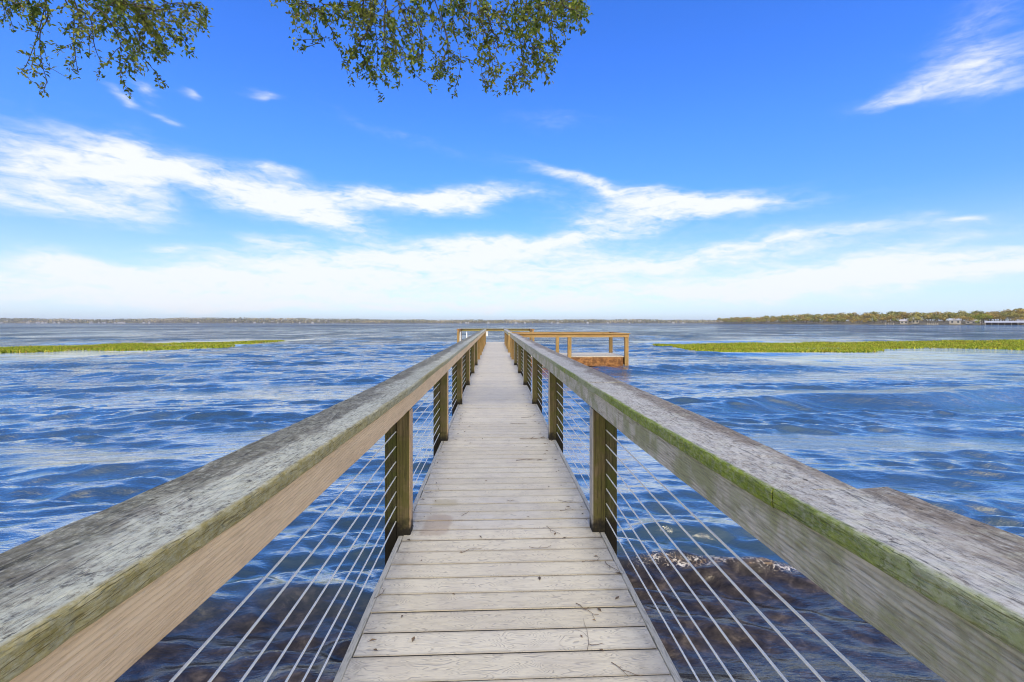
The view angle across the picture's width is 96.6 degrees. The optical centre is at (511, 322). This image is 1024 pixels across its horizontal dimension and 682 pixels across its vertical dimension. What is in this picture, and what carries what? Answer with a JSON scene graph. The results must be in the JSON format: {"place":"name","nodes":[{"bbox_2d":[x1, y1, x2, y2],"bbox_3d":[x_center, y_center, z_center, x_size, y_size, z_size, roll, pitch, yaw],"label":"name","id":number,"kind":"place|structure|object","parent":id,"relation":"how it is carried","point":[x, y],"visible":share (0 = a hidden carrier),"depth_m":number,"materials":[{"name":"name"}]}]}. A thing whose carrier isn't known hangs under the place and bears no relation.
{"place":"outdoors","nodes":[
{"label":"outdoors","id":0,"kind":"place"},
{"bbox_2d":[0,340,283,352],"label":"floating grass","id":1,"kind":"structure","parent":0,"point":[128,346],"depth_m":34.06,"materials":[{"name":"green plant"}]},
{"bbox_2d":[1,319,768,322],"bbox_3d":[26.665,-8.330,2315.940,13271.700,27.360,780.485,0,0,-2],"label":"hills","id":2,"kind":"structure","parent":0,"point":[195,321],"depth_m":2254.97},
{"bbox_2d":[0,323,1023,681],"bbox_3d":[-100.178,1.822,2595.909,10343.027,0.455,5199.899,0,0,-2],"label":"lake water","id":3,"kind":"structure","parent":0,"point":[84,433],"depth_m":7.04,"materials":[{"name":"blue liquid"}]},
{"bbox_2d":[653,339,1023,352],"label":"floating grass","id":4,"kind":"structure","parent":3,"relation":"on","point":[869,346],"depth_m":35.17,"materials":[{"name":"green plant"}]},
{"bbox_2d":[0,0,1023,320],"label":"sky","id":5,"kind":"structure","parent":0,"point":[681,160],"materials":[{"name":"blue"}]},
{"bbox_2d":[704,320,1023,324],"bbox_3d":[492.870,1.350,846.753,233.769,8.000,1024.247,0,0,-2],"label":"shore","id":6,"kind":"structure","parent":0,"point":[888,323],"depth_m":554.73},
{"bbox_2d":[859,313,880,321],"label":"shore tree","id":7,"kind":"object","parent":6,"relation":"on","point":[864,316],"visible":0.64,"depth_m":574.50,"materials":[{"name":"green plant"}]},
{"bbox_2d":[896,315,908,319],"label":"shore tree","id":8,"kind":"object","parent":6,"relation":"on","point":[897,316],"visible":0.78,"depth_m":522.19,"materials":[{"name":"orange plant"}]},
{"bbox_2d":[900,319,908,323],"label":"lake house","id":9,"kind":"structure","parent":6,"relation":"on","point":[903,321],"depth_m":499.18,"materials":[{"name":"white wood"}]},
{"bbox_2d":[908,319,918,323],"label":"lake house","id":10,"kind":"structure","parent":6,"relation":"on","point":[913,321],"depth_m":495.28,"materials":[{"name":"metal"}]},
{"bbox_2d":[931,314,946,322],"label":"shore tree","id":11,"kind":"object","parent":6,"relation":"on","point":[934,316],"visible":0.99,"depth_m":487.06,"materials":[{"name":"green plant"}]},
{"bbox_2d":[938,312,953,321],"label":"shore tree","id":12,"kind":"object","parent":6,"relation":"on","point":[945,314],"visible":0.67,"depth_m":505.23,"materials":[{"name":"green plant"}]},
{"bbox_2d":[949,318,961,323],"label":"lake house","id":13,"kind":"structure","parent":6,"relation":"on","point":[954,321],"depth_m":455.51,"materials":[{"name":"metal"}]},
{"bbox_2d":[972,314,992,324],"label":"shore tree","id":14,"kind":"object","parent":6,"relation":"on","point":[980,316],"visible":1,"depth_m":431.30,"materials":[{"name":"green plant"}]},
{"bbox_2d":[982,313,996,320],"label":"shore tree","id":15,"kind":"object","parent":6,"relation":"on","point":[991,314],"visible":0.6,"depth_m":443.92,"materials":[{"name":"green plant"}]},
{"bbox_2d":[996,315,1009,320],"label":"shore tree","id":16,"kind":"object","parent":6,"relation":"on","point":[1001,318],"visible":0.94,"depth_m":435.70,"materials":[{"name":"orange plant"}]},
{"bbox_2d":[984,321,1023,324],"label":"boathouse","id":17,"kind":"object","parent":6,"relation":"on","point":[1001,322],"visible":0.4,"depth_m":407.70,"materials":[{"name":"metal"}]},
{"bbox_2d":[1005,312,1017,319],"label":"shore tree","id":18,"kind":"object","parent":6,"relation":"on","point":[1012,316],"visible":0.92,"depth_m":428.93,"materials":[{"name":"green plant"}]},
{"bbox_2d":[1012,309,1023,315],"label":"shore tree","id":19,"kind":"object","parent":6,"relation":"on","point":[1020,311],"visible":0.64,"depth_m":444.08,"materials":[{"name":"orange plant"}]},
{"bbox_3d":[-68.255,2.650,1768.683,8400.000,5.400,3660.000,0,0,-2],"label":"ground","id":20,"kind":"structure","parent":0,"visible":0},
{"bbox_2d":[0,0,593,102],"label":"live oak","id":21,"kind":"object","parent":20,"relation":"on","point":[577,10],"visible":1,"depth_m":4.44,"materials":[{"name":"green plant"}]},
{"bbox_2d":[456,329,534,343],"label":"end platform","id":22,"kind":"structure","parent":20,"relation":"on","point":[461,330],"depth_m":32.22,"materials":[{"name":"brown wood"}]},
{"bbox_2d":[0,317,1010,322],"bbox_3d":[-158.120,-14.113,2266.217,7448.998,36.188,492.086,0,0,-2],"label":"woodland","id":23,"kind":"object","parent":20,"relation":"on","point":[314,320],"visible":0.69,"depth_m":2234.33,"materials":[{"name":"green plant"}]},
{"bbox_2d":[0,329,1023,681],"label":"pier","id":24,"kind":"structure","parent":20,"relation":"on","point":[112,593],"depth_m":1.56,"materials":[{"name":"grey wood"}]},
{"bbox_2d":[369,361,621,650],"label":"leaf litter","id":25,"kind":"object","parent":24,"relation":"on","point":[539,577],"visible":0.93,"depth_m":2.46,"materials":[{"name":"brown plant"}]},
{"bbox_2d":[611,662,641,675],"bbox_3d":[0.435,1.342,1.755,0.128,0.006,0.036,0,0,36],"label":"twig","id":26,"kind":"object","parent":24,"relation":"on","point":[625,670],"visible":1,"depth_m":1.75,"materials":[{"name":"wood"}]},
{"bbox_2d":[512,332,629,365],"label":"side platform","id":27,"kind":"structure","parent":20,"relation":"on","point":[610,358],"depth_m":18.34,"materials":[{"name":"brown wood"}]}
]}

